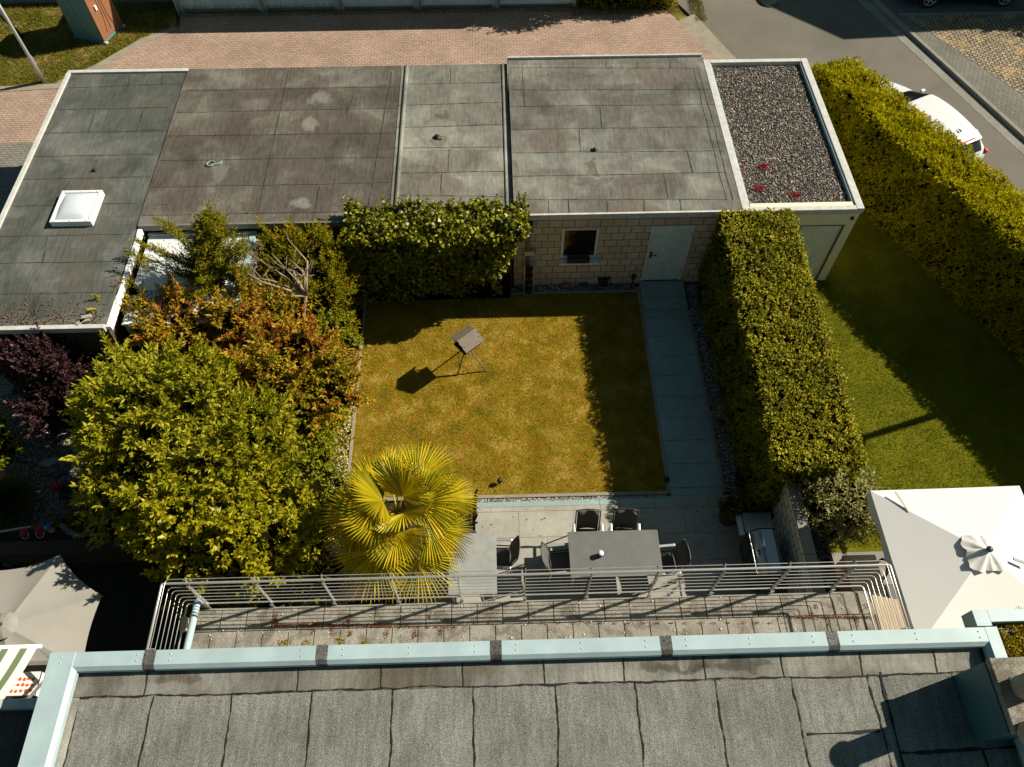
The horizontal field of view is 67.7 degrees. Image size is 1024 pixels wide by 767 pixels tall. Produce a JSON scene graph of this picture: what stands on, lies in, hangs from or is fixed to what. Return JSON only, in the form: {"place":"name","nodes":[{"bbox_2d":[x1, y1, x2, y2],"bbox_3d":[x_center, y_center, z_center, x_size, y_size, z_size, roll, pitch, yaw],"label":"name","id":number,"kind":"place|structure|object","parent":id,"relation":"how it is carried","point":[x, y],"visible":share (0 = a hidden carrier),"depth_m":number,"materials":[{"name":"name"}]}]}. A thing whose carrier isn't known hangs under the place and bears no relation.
{"place":"outdoors","nodes":[
{"label":"outdoors","id":0,"kind":"place"},
{"bbox_2d":[0,143,32,394],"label":"grey paved yard","id":1,"kind":"structure","parent":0,"point":[13,156],"depth_m":22.58,"materials":[{"name":"grey stone"}]},
{"bbox_2d":[0,393,108,529],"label":"gravel garden","id":2,"kind":"object","parent":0,"point":[40,457],"visible":0.18,"depth_m":17.23,"materials":[{"name":"grey gravel"}]},
{"bbox_2d":[0,406,28,470],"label":"young shrub","id":3,"kind":"object","parent":2,"relation":"on","point":[7,441],"visible":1,"depth_m":16.82,"materials":[{"name":"green plant"}]},
{"bbox_2d":[0,465,39,529],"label":"ornamental grass","id":4,"kind":"object","parent":2,"relation":"on","point":[13,496],"depth_m":16.30,"materials":[{"name":"plant"}]},
{"bbox_2d":[0,416,81,528],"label":"garden gravel","id":5,"kind":"structure","parent":2,"relation":"on","point":[32,458],"depth_m":17.21,"materials":[{"name":"grey gravel"}]},
{"bbox_2d":[0,310,101,446],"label":"smoke bush","id":6,"kind":"object","parent":2,"relation":"on","point":[46,367],"visible":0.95,"depth_m":16.39,"materials":[{"name":"purple plant"}]},
{"bbox_2d":[0,527,135,541],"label":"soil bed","id":7,"kind":"object","parent":2,"relation":"on","point":[15,535],"depth_m":15.76,"materials":[{"name":"brown soil"}]},
{"bbox_2d":[47,497,125,539],"bbox_3d":[-8.778,2.913,16.048,2.286,1.115,1.449,-1,57,-1],"label":"shrub","id":8,"kind":"object","parent":2,"relation":"on","point":[69,520],"visible":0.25,"depth_m":15.79,"materials":[{"name":"green plant"}]},
{"bbox_2d":[0,1,177,85],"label":"verge lawn","id":9,"kind":"structure","parent":0,"point":[76,50],"depth_m":25.98,"materials":[{"name":"green plant"}]},
{"bbox_2d":[0,4,46,82],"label":"street lamp","id":10,"kind":"object","parent":9,"relation":"on","point":[32,62],"visible":1,"depth_m":23.75,"materials":[{"name":"silver metal"}]},
{"bbox_2d":[56,0,125,44],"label":"portable toilet","id":11,"kind":"object","parent":9,"relation":"on","point":[98,21],"visible":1,"depth_m":25.47,"materials":[{"name":"teal plastic"}]},
{"bbox_2d":[89,0,119,37],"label":"door","id":12,"kind":"structure","parent":11,"relation":"in","point":[103,10],"depth_m":25.59,"materials":[{"name":"orange wood"}]},
{"bbox_2d":[0,562,248,651],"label":"deck terrace","id":13,"kind":"structure","parent":0,"point":[123,616],"depth_m":15.50,"materials":[{"name":"tile"}]},
{"bbox_2d":[0,555,102,660],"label":"parasol","id":14,"kind":"object","parent":13,"relation":"on","point":[50,605],"visible":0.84,"depth_m":13.24,"materials":[{"name":"beige fabric"}]},
{"bbox_2d":[173,0,260,16],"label":"garage","id":15,"kind":"structure","parent":0,"point":[212,5],"depth_m":26.83,"materials":[{"name":"concrete"}]},
{"bbox_2d":[179,0,256,8],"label":"door","id":16,"kind":"structure","parent":15,"relation":"in","point":[185,4],"depth_m":26.80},
{"bbox_2d":[258,0,338,11],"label":"garage","id":17,"kind":"structure","parent":0,"point":[281,5],"depth_m":26.89,"materials":[{"name":"concrete"}]},
{"bbox_2d":[264,0,334,7],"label":"door","id":18,"kind":"structure","parent":17,"relation":"in","point":[268,3],"depth_m":26.86,"materials":[{"name":"white metal"}]},
{"bbox_2d":[0,6,718,142],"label":"brick driveway","id":19,"kind":"structure","parent":0,"point":[307,39],"depth_m":25.98,"materials":[{"name":"brick"}]},
{"bbox_2d":[137,66,401,290],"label":"garage","id":20,"kind":"structure","parent":19,"relation":"on","point":[294,139],"depth_m":19.30,"materials":[{"name":"concrete"}]},
{"bbox_2d":[180,0,707,20],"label":"weeds","id":21,"kind":"object","parent":19,"relation":"on","point":[702,15],"visible":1,"depth_m":26.90,"materials":[{"name":"green plant"}]},
{"bbox_2d":[13,282,731,607],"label":"garden soil","id":22,"kind":"structure","parent":0,"point":[343,594],"depth_m":15.86,"materials":[{"name":"brown soil"}]},
{"bbox_2d":[0,538,155,565],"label":"retaining wall","id":23,"kind":"structure","parent":22,"relation":"on","point":[37,552],"depth_m":15.58,"materials":[{"name":"stone"}]},
{"bbox_2d":[0,68,188,390],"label":"garage","id":24,"kind":"structure","parent":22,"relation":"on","point":[70,214],"depth_m":18.16,"materials":[{"name":"concrete"}]},
{"bbox_2d":[0,291,107,325],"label":"leaf litter","id":25,"kind":"object","parent":24,"relation":"on","point":[101,316],"visible":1,"depth_m":16.38,"materials":[{"name":"brown plant"}]},
{"bbox_2d":[56,329,308,558],"bbox_3d":[-6.500,1.134,15.111,4.763,4.690,5.532,-19,59,-12],"label":"laurel tree","id":26,"kind":"object","parent":22,"relation":"on","point":[136,415],"visible":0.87,"depth_m":14.06,"materials":[{"name":"green plant"}]},
{"bbox_2d":[123,195,261,340],"bbox_3d":[-7.091,-2.313,17.503,3.063,4.339,2.112,-1,57,-1],"label":"yew","id":27,"kind":"object","parent":22,"relation":"on","point":[205,262],"visible":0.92,"depth_m":16.69,"materials":[{"name":"green plant"}]},
{"bbox_2d":[122,230,265,352],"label":"canopy roof","id":28,"kind":"structure","parent":22,"relation":"on","point":[152,278],"depth_m":17.41,"materials":[{"name":"glass"}]},
{"bbox_2d":[101,444,340,629],"bbox_3d":[-5.044,2.983,14.183,3.530,4.233,3.192,-31,62,-18],"label":"cherry laurel","id":29,"kind":"object","parent":22,"relation":"on","point":[247,538],"visible":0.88,"depth_m":13.29,"materials":[{"name":"green plant"}]},
{"bbox_2d":[86,268,376,437],"bbox_3d":[-6.176,-0.910,16.928,7.373,3.849,3.313,26,61,16],"label":"photinia","id":30,"kind":"object","parent":22,"relation":"on","point":[297,354],"visible":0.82,"depth_m":15.90,"materials":[{"name":"orange plant"}]},
{"bbox_2d":[231,230,312,324],"bbox_3d":[-5.053,-1.840,17.842,1.693,3.263,1.469,-35,64,-20],"label":"bare shrub","id":31,"kind":"object","parent":22,"relation":"on","point":[301,291],"visible":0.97,"depth_m":16.73,"materials":[{"name":"plant"}]},
{"bbox_2d":[247,212,378,333],"bbox_3d":[-4.958,-2.204,17.944,3.481,3.480,3.326,-1,57,-1],"label":"mixed conifer","id":32,"kind":"object","parent":22,"relation":"on","point":[331,284],"visible":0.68,"depth_m":17.51,"materials":[{"name":"green plant"}]},
{"bbox_2d":[257,292,371,606],"bbox_3d":[-4.338,0.876,16.300,2.383,2.969,7.933,-1,57,-1],"label":"privet shrub","id":33,"kind":"object","parent":22,"relation":"on","point":[317,448],"visible":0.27,"depth_m":15.39,"materials":[{"name":"green plant"}]},
{"bbox_2d":[324,545,347,582],"bbox_3d":[-3.570,3.739,15.822,1.168,0.605,0.757,-1,57,-1],"label":"shrub","id":34,"kind":"object","parent":22,"relation":"on","point":[334,566],"visible":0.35,"depth_m":15.69,"materials":[{"name":"green plant"}]},
{"bbox_2d":[326,336,360,546],"bbox_3d":[-3.901,1.154,17.501,0.488,0.421,5.506,-1,57,-1],"label":"flowering border","id":35,"kind":"object","parent":22,"relation":"on","point":[342,449],"visible":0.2,"depth_m":17.31,"materials":[{"name":"plant"}]},
{"bbox_2d":[317,442,481,604],"bbox_3d":[-1.973,2.796,14.282,2.873,4.133,3.117,-1,57,-1],"label":"fan palm","id":36,"kind":"object","parent":22,"relation":"on","point":[432,490],"visible":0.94,"depth_m":13.10,"materials":[{"name":"green plant"}]},
{"bbox_2d":[510,284,635,291],"bbox_3d":[-0.238,-2.435,20.089,7.020,0.100,0.230,-1,57,-1],"label":"gravel bed by garage","id":37,"kind":"object","parent":22,"relation":"on","point":[556,288],"visible":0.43,"depth_m":20.07,"materials":[{"name":"grey gravel"}]},
{"bbox_2d":[477,498,671,507],"bbox_3d":[1.356,2.642,16.781,4.320,0.072,0.110,-1,57,-1],"label":"patio edging","id":38,"kind":"object","parent":22,"relation":"on","point":[578,502],"visible":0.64,"depth_m":16.76,"materials":[{"name":"concrete"}]},
{"bbox_2d":[477,283,740,502],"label":"pebbles","id":39,"kind":"object","parent":22,"relation":"on","point":[705,370],"visible":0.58,"depth_m":17.80,"materials":[{"name":"grey gravel"}]},
{"bbox_2d":[639,281,687,309],"bbox_3d":[3.942,-2.269,19.922,1.155,0.200,0.895,-1,57,-1],"label":"doorstep","id":40,"kind":"structure","parent":22,"relation":"on","point":[663,295],"depth_m":19.82,"materials":[{"name":"concrete"}]},
{"bbox_2d":[685,283,741,491],"bbox_3d":[5.074,-0.103,18.589,0.810,0.100,6.000,-1,57,-1],"label":"gravel bed by hedge","id":41,"kind":"object","parent":22,"relation":"on","point":[715,388],"visible":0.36,"depth_m":18.34,"materials":[{"name":"grey gravel"}]},
{"bbox_2d":[695,207,869,512],"bbox_3d":[5.841,-0.629,17.212,2.111,2.916,6.829,-1,57,-1],"label":"clipped hedge","id":42,"kind":"object","parent":22,"relation":"on","point":[777,377],"visible":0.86,"depth_m":16.22,"materials":[{"name":"green plant"}]},
{"bbox_2d":[772,482,825,592],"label":"garden wall","id":43,"kind":"structure","parent":22,"relation":"on","point":[793,531],"depth_m":15.02,"materials":[{"name":"stone"}]},
{"bbox_2d":[810,530,836,579],"bbox_3d":[5.978,3.256,15.627,0.420,1.450,1.900,-1,57,-1],"label":"planter bed","id":44,"kind":"object","parent":22,"relation":"on","point":[831,561],"visible":0.2,"depth_m":14.71,"materials":[{"name":"stone"}]},
{"bbox_2d":[800,489,831,558],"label":"slate chippings","id":45,"kind":"object","parent":44,"relation":"on","point":[821,553],"visible":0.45,"depth_m":14.81,"materials":[{"name":"grey gravel"}]},
{"bbox_2d":[337,0,417,10],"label":"garage","id":46,"kind":"structure","parent":0,"point":[343,5],"depth_m":26.95,"materials":[{"name":"concrete"}]},
{"bbox_2d":[342,0,413,6],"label":"door","id":47,"kind":"structure","parent":46,"relation":"in","point":[346,3],"depth_m":26.91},
{"bbox_2d":[176,0,688,284],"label":"ground","id":48,"kind":"structure","parent":0,"point":[681,15],"depth_m":27.16,"materials":[{"name":"grey concrete"}]},
{"bbox_2d":[0,698,36,766],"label":"neighbour house","id":49,"kind":"structure","parent":48,"relation":"on","point":[15,717],"depth_m":9.51,"materials":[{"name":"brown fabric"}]},
{"bbox_2d":[0,644,49,698],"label":"awning","id":50,"kind":"object","parent":49,"relation":"attached to","point":[14,660],"visible":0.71,"depth_m":10.91,"materials":[{"name":"fabric"}]},
{"bbox_2d":[4,661,47,698],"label":"neighbour balcony","id":51,"kind":"structure","parent":49,"relation":"attached to","point":[36,666],"depth_m":11.57,"materials":[{"name":"metal"}]},
{"bbox_2d":[6,671,42,696],"bbox_3d":[-7.489,4.615,11.525,1.000,0.680,0.350,-1,57,-1],"label":"side table","id":52,"kind":"object","parent":51,"relation":"on","point":[37,685],"visible":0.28,"depth_m":11.24,"materials":[{"name":"white wood"}]},
{"bbox_2d":[7,671,44,695],"bbox_3d":[-7.485,4.478,11.311,0.987,0.188,0.330,-1,57,-1],"label":"tablecloth","id":53,"kind":"object","parent":52,"relation":"on","point":[26,683],"visible":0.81,"depth_m":11.24,"materials":[{"name":"white fabric"}]},
{"bbox_2d":[0,0,172,3],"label":"garden wall","id":54,"kind":"structure","parent":48,"relation":"on","point":[27,1],"depth_m":27.19,"materials":[{"name":"concrete"}]},
{"bbox_2d":[0,27,178,91],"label":"verge edging","id":55,"kind":"object","parent":48,"relation":"on","point":[120,53],"visible":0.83,"depth_m":25.32,"materials":[{"name":"concrete"}]},
{"bbox_2d":[342,191,531,304],"bbox_3d":[-1.734,-3.057,18.603,4.397,3.247,1.355,-1,57,-1],"label":"ivy","id":56,"kind":"object","parent":48,"relation":"on","point":[434,251],"visible":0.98,"depth_m":17.77,"materials":[{"name":"green plant"}]},
{"bbox_2d":[391,63,511,284],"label":"garage","id":57,"kind":"structure","parent":48,"relation":"on","point":[452,134],"depth_m":19.54,"materials":[{"name":"stone"}]},
{"bbox_2d":[18,627,1023,766],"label":"house","id":58,"kind":"structure","parent":48,"relation":"on","point":[877,698],"depth_m":9.10,"materials":[{"name":"concrete"}]},
{"bbox_2d":[191,591,877,648],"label":"balcony","id":59,"kind":"structure","parent":58,"relation":"attached to","point":[765,610],"depth_m":12.42,"materials":[{"name":"grey concrete"}]},
{"bbox_2d":[271,594,873,639],"bbox_3d":[0.988,3.749,12.465,9.834,0.067,0.742,-1,57,-1],"label":"red sedum on balcony","id":60,"kind":"object","parent":59,"relation":"on","point":[362,624],"visible":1,"depth_m":12.36,"materials":[{"name":"red plant"}]},
{"bbox_2d":[954,657,1023,744],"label":"chimney","id":61,"kind":"object","parent":58,"relation":"on","point":[991,691],"visible":0.77,"depth_m":8.57,"materials":[{"name":"dark teal metal"},{"name":"rough concrete"},{"name":"brushed stainless steel"}]},
{"bbox_2d":[507,53,743,285],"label":"garage","id":62,"kind":"structure","parent":48,"relation":"on","point":[621,171],"depth_m":19.24,"materials":[{"name":"brick"}]},
{"bbox_2d":[558,229,599,264],"bbox_3d":[1.683,-3.405,18.889,1.010,1.107,0.260,-1,57,-1],"label":"window","id":63,"kind":"structure","parent":62,"relation":"in","point":[574,241],"depth_m":18.96,"materials":[{"name":"black glass"}]},
{"bbox_2d":[643,228,692,279],"bbox_3d":[3.926,-3.240,19.270,0.953,1.928,0.126,-1,57,-1],"label":"door","id":64,"kind":"structure","parent":62,"relation":"in","point":[668,247],"depth_m":19.23,"materials":[{"name":"white metal"}]},
{"bbox_2d":[679,14,736,59],"bbox_3d":[7.086,-11.035,25.675,0.755,0.135,4.820,-21,60,-13],"label":"driveway edging","id":65,"kind":"object","parent":48,"relation":"on","point":[701,32],"visible":0.55,"depth_m":26.12,"materials":[{"name":"concrete"}]},
{"bbox_2d":[703,58,864,280],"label":"garage","id":66,"kind":"structure","parent":48,"relation":"on","point":[774,113],"depth_m":19.37,"materials":[{"name":"gravel"}]},
{"bbox_2d":[797,226,841,278],"bbox_3d":[7.525,-3.329,19.373,1.020,2.030,0.040,-1,57,-1],"label":"door","id":67,"kind":"structure","parent":66,"relation":"in","point":[819,240],"depth_m":19.04,"materials":[{"name":"white metal"}]},
{"bbox_2d":[898,11,1023,15],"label":"parking edging","id":68,"kind":"object","parent":48,"relation":"on","point":[956,13],"visible":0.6,"depth_m":26.75,"materials":[{"name":"concrete"}]},
{"bbox_2d":[417,0,495,9],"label":"garage","id":69,"kind":"structure","parent":0,"point":[426,4],"depth_m":27.01,"materials":[{"name":"concrete"}]},
{"bbox_2d":[422,0,491,5],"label":"door","id":70,"kind":"structure","parent":69,"relation":"in","point":[424,2],"depth_m":26.97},
{"bbox_2d":[350,292,666,496],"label":"lawn","id":71,"kind":"structure","parent":0,"point":[498,423],"depth_m":18.29,"materials":[{"name":"green plant"}]},
{"bbox_2d":[450,325,486,375],"bbox_3d":[-1.135,-0.766,18.189,0.732,1.309,0.934,-35,64,-20],"label":"bird feeder","id":72,"kind":"object","parent":71,"relation":"on","point":[468,338],"visible":1,"depth_m":17.72,"materials":[{"name":"wood"}]},
{"bbox_2d":[346,287,725,501],"bbox_3d":[0.448,0.074,18.449,8.430,0.145,6.000,-1,57,-1],"label":"lawn edging","id":73,"kind":"object","parent":71,"relation":"on","point":[553,495],"visible":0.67,"depth_m":17.70,"materials":[{"name":"concrete"}]},
{"bbox_2d":[146,560,909,649],"bbox_3d":[0.270,3.872,11.848,11.214,1.380,1.585,-1,57,-1],"label":"balcony railing","id":74,"kind":"object","parent":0,"point":[525,574],"visible":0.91,"depth_m":11.92,"materials":[{"name":"silver metal"}]},
{"bbox_2d":[183,597,206,648],"bbox_3d":[-5.016,4.099,11.920,0.152,0.774,1.628,-6,57,-4],"label":"drain pipe","id":75,"kind":"object","parent":74,"relation":"attached to","point":[197,604],"visible":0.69,"depth_m":12.02,"materials":[{"name":"metal"}]},
{"bbox_2d":[496,0,575,8],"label":"garage","id":76,"kind":"structure","parent":0,"point":[525,3],"depth_m":27.07,"materials":[{"name":"concrete"}]},
{"bbox_2d":[500,0,571,3],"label":"door","id":77,"kind":"structure","parent":76,"relation":"in","point":[501,1],"depth_m":27.03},
{"bbox_2d":[405,495,760,603],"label":"patio","id":78,"kind":"structure","parent":0,"point":[554,526],"depth_m":16.28,"materials":[{"name":"concrete"}]},
{"bbox_2d":[448,533,496,601],"bbox_3d":[-0.788,3.793,15.570,0.955,0.735,1.260,-1,57,-1],"label":"garden table","id":79,"kind":"object","parent":78,"relation":"on","point":[480,551],"visible":0.59,"depth_m":15.26,"materials":[{"name":"ceramic"}]},
{"bbox_2d":[496,535,519,577],"bbox_3d":[-0.173,3.517,15.569,0.684,1.035,0.634,2,57,1],"label":"garden chair","id":80,"kind":"object","parent":78,"relation":"on","point":[506,557],"visible":0.81,"depth_m":15.59,"materials":[{"name":"black metal"}]},
{"bbox_2d":[540,541,569,583],"bbox_3d":[0.906,3.614,15.507,0.684,1.035,0.634,-5,57,-3],"label":"garden chair","id":81,"kind":"object","parent":78,"relation":"on","point":[560,560],"visible":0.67,"depth_m":15.55,"materials":[{"name":"black metal"}]},
{"bbox_2d":[571,508,602,531],"bbox_3d":[1.565,3.114,15.828,0.634,1.035,0.684,0,57,0],"label":"garden chair","id":82,"kind":"object","parent":78,"relation":"on","point":[588,518],"visible":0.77,"depth_m":15.75,"materials":[{"name":"grey"}]},
{"bbox_2d":[568,530,662,586],"bbox_3d":[2.072,3.619,15.682,1.839,0.735,0.960,-1,57,-1],"label":"garden table","id":83,"kind":"object","parent":78,"relation":"on","point":[633,548],"visible":0.83,"depth_m":15.39,"materials":[{"name":"grey metal"}]},
{"bbox_2d":[608,508,639,530],"bbox_3d":[2.328,3.102,15.836,0.634,1.035,0.684,2,57,1],"label":"garden chair","id":84,"kind":"object","parent":78,"relation":"on","point":[624,517],"visible":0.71,"depth_m":15.75,"materials":[{"name":"black metal"}]},
{"bbox_2d":[652,539,690,582],"bbox_3d":[3.186,3.621,15.502,0.684,1.035,0.634,-5,57,-3],"label":"garden chair","id":85,"kind":"object","parent":78,"relation":"on","point":[680,554],"visible":0.66,"depth_m":15.44,"materials":[{"name":"black metal"}]},
{"bbox_2d":[717,489,752,526],"bbox_3d":[4.658,2.667,16.110,0.747,1.074,0.686,-25,61,-15],"label":"topiary ball","id":86,"kind":"object","parent":78,"relation":"on","point":[732,506],"visible":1,"depth_m":15.89,"materials":[{"name":"green plant"}]},
{"bbox_2d":[736,512,787,593],"bbox_3d":[4.992,3.571,15.476,0.710,1.128,1.780,-1,57,-1],"label":"gas grill","id":87,"kind":"object","parent":78,"relation":"on","point":[759,546],"visible":0.87,"depth_m":15.17,"materials":[{"name":"metal"}]},
{"bbox_2d":[643,309,722,495],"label":"path","id":88,"kind":"structure","parent":0,"point":[677,379],"depth_m":18.09,"materials":[{"name":"grey concrete"}]},
{"bbox_2d":[674,0,1023,198],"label":"road","id":89,"kind":"structure","parent":0,"point":[817,31],"depth_m":26.08,"materials":[{"name":"grey asphalt"}]},
{"bbox_2d":[575,0,677,10],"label":"hornbeam hedge","id":90,"kind":"object","parent":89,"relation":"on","point":[626,4],"visible":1,"depth_m":26.88,"materials":[{"name":"green plant"}]},
{"bbox_2d":[880,82,988,160],"bbox_3d":[11.930,-7.778,22.701,2.120,1.495,4.234,-24,60,-14],"label":"parked car","id":91,"kind":"object","parent":89,"relation":"on","point":[934,107],"visible":0.23,"depth_m":21.75,"materials":[{"name":"white paint"}]},
{"bbox_2d":[857,0,1023,153],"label":"gutter strip","id":92,"kind":"object","parent":89,"relation":"on","point":[1003,129],"visible":1,"depth_m":25.03,"materials":[{"name":"concrete"}]},
{"bbox_2d":[871,0,1023,140],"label":"kerb","id":93,"kind":"structure","parent":89,"relation":"on","point":[983,99],"depth_m":25.09,"materials":[{"name":"concrete"}]},
{"bbox_2d":[831,551,893,615],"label":"neighbour patio","id":94,"kind":"structure","parent":0,"point":[837,556],"depth_m":16.10,"materials":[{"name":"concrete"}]},
{"bbox_2d":[835,555,885,602],"bbox_3d":[6.948,3.978,15.388,0.670,0.830,0.790,-1,57,-1],"label":"storage box","id":95,"kind":"object","parent":94,"relation":"on","point":[870,559],"visible":0.62,"depth_m":15.06,"materials":[{"name":"beige plastic"}]},
{"bbox_2d":[871,595,906,629],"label":"timber platform","id":96,"kind":"structure","parent":94,"relation":"on","point":[893,614],"depth_m":12.73,"materials":[{"name":"beige wood"}]},
{"bbox_2d":[866,485,1023,628],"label":"parasol","id":97,"kind":"object","parent":94,"relation":"on","point":[952,556],"visible":0.91,"depth_m":13.31,"materials":[{"name":"white fabric"}]},
{"bbox_2d":[961,609,1023,656],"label":"extension","id":98,"kind":"object","parent":94,"relation":"on","point":[979,618],"visible":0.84,"depth_m":9.49,"materials":[{"name":"paint"}]},
{"bbox_2d":[996,606,1023,656],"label":"roof sedum","id":99,"kind":"object","parent":98,"relation":"on","point":[1015,651],"visible":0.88,"depth_m":9.41,"materials":[{"name":"green plant"}]},
{"bbox_2d":[811,211,1023,551],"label":"neighbour lawn","id":100,"kind":"structure","parent":0,"point":[863,218],"depth_m":18.56,"materials":[{"name":"green plant"}]},
{"bbox_2d":[784,463,891,555],"bbox_3d":[6.581,2.344,15.416,2.202,2.802,2.474,-1,57,-1],"label":"olive bush","id":101,"kind":"object","parent":100,"relation":"on","point":[837,507],"visible":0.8,"depth_m":14.85,"materials":[{"name":"green plant"}]},
{"bbox_2d":[810,55,1023,365],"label":"cypress hedge","id":102,"kind":"object","parent":100,"relation":"on","point":[943,209],"visible":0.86,"depth_m":19.55,"materials":[{"name":"green plant"}]},
{"bbox_2d":[879,0,1023,131],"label":"sidewalk","id":103,"kind":"structure","parent":0,"point":[1004,98],"depth_m":24.88,"materials":[{"name":"grey concrete"}]},
{"bbox_2d":[883,0,1023,13],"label":"parking pavement","id":104,"kind":"structure","parent":0,"point":[903,6],"depth_m":27.05,"materials":[{"name":"grey brick"}]},
{"bbox_2d":[911,0,1012,7],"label":"parked car","id":105,"kind":"object","parent":104,"relation":"on","point":[932,3],"visible":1,"depth_m":26.86,"materials":[{"name":"black paint"}]},
{"bbox_2d":[907,14,1023,94],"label":"cobbled strip","id":106,"kind":"object","parent":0,"point":[964,28],"visible":0.75,"depth_m":26.03,"materials":[{"name":"brown stone"}]},
{"bbox_2d":[915,13,1023,90],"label":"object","id":107,"kind":"structure","parent":0,"point":[988,40],"depth_m":26.04,"materials":[{"name":"plant"}]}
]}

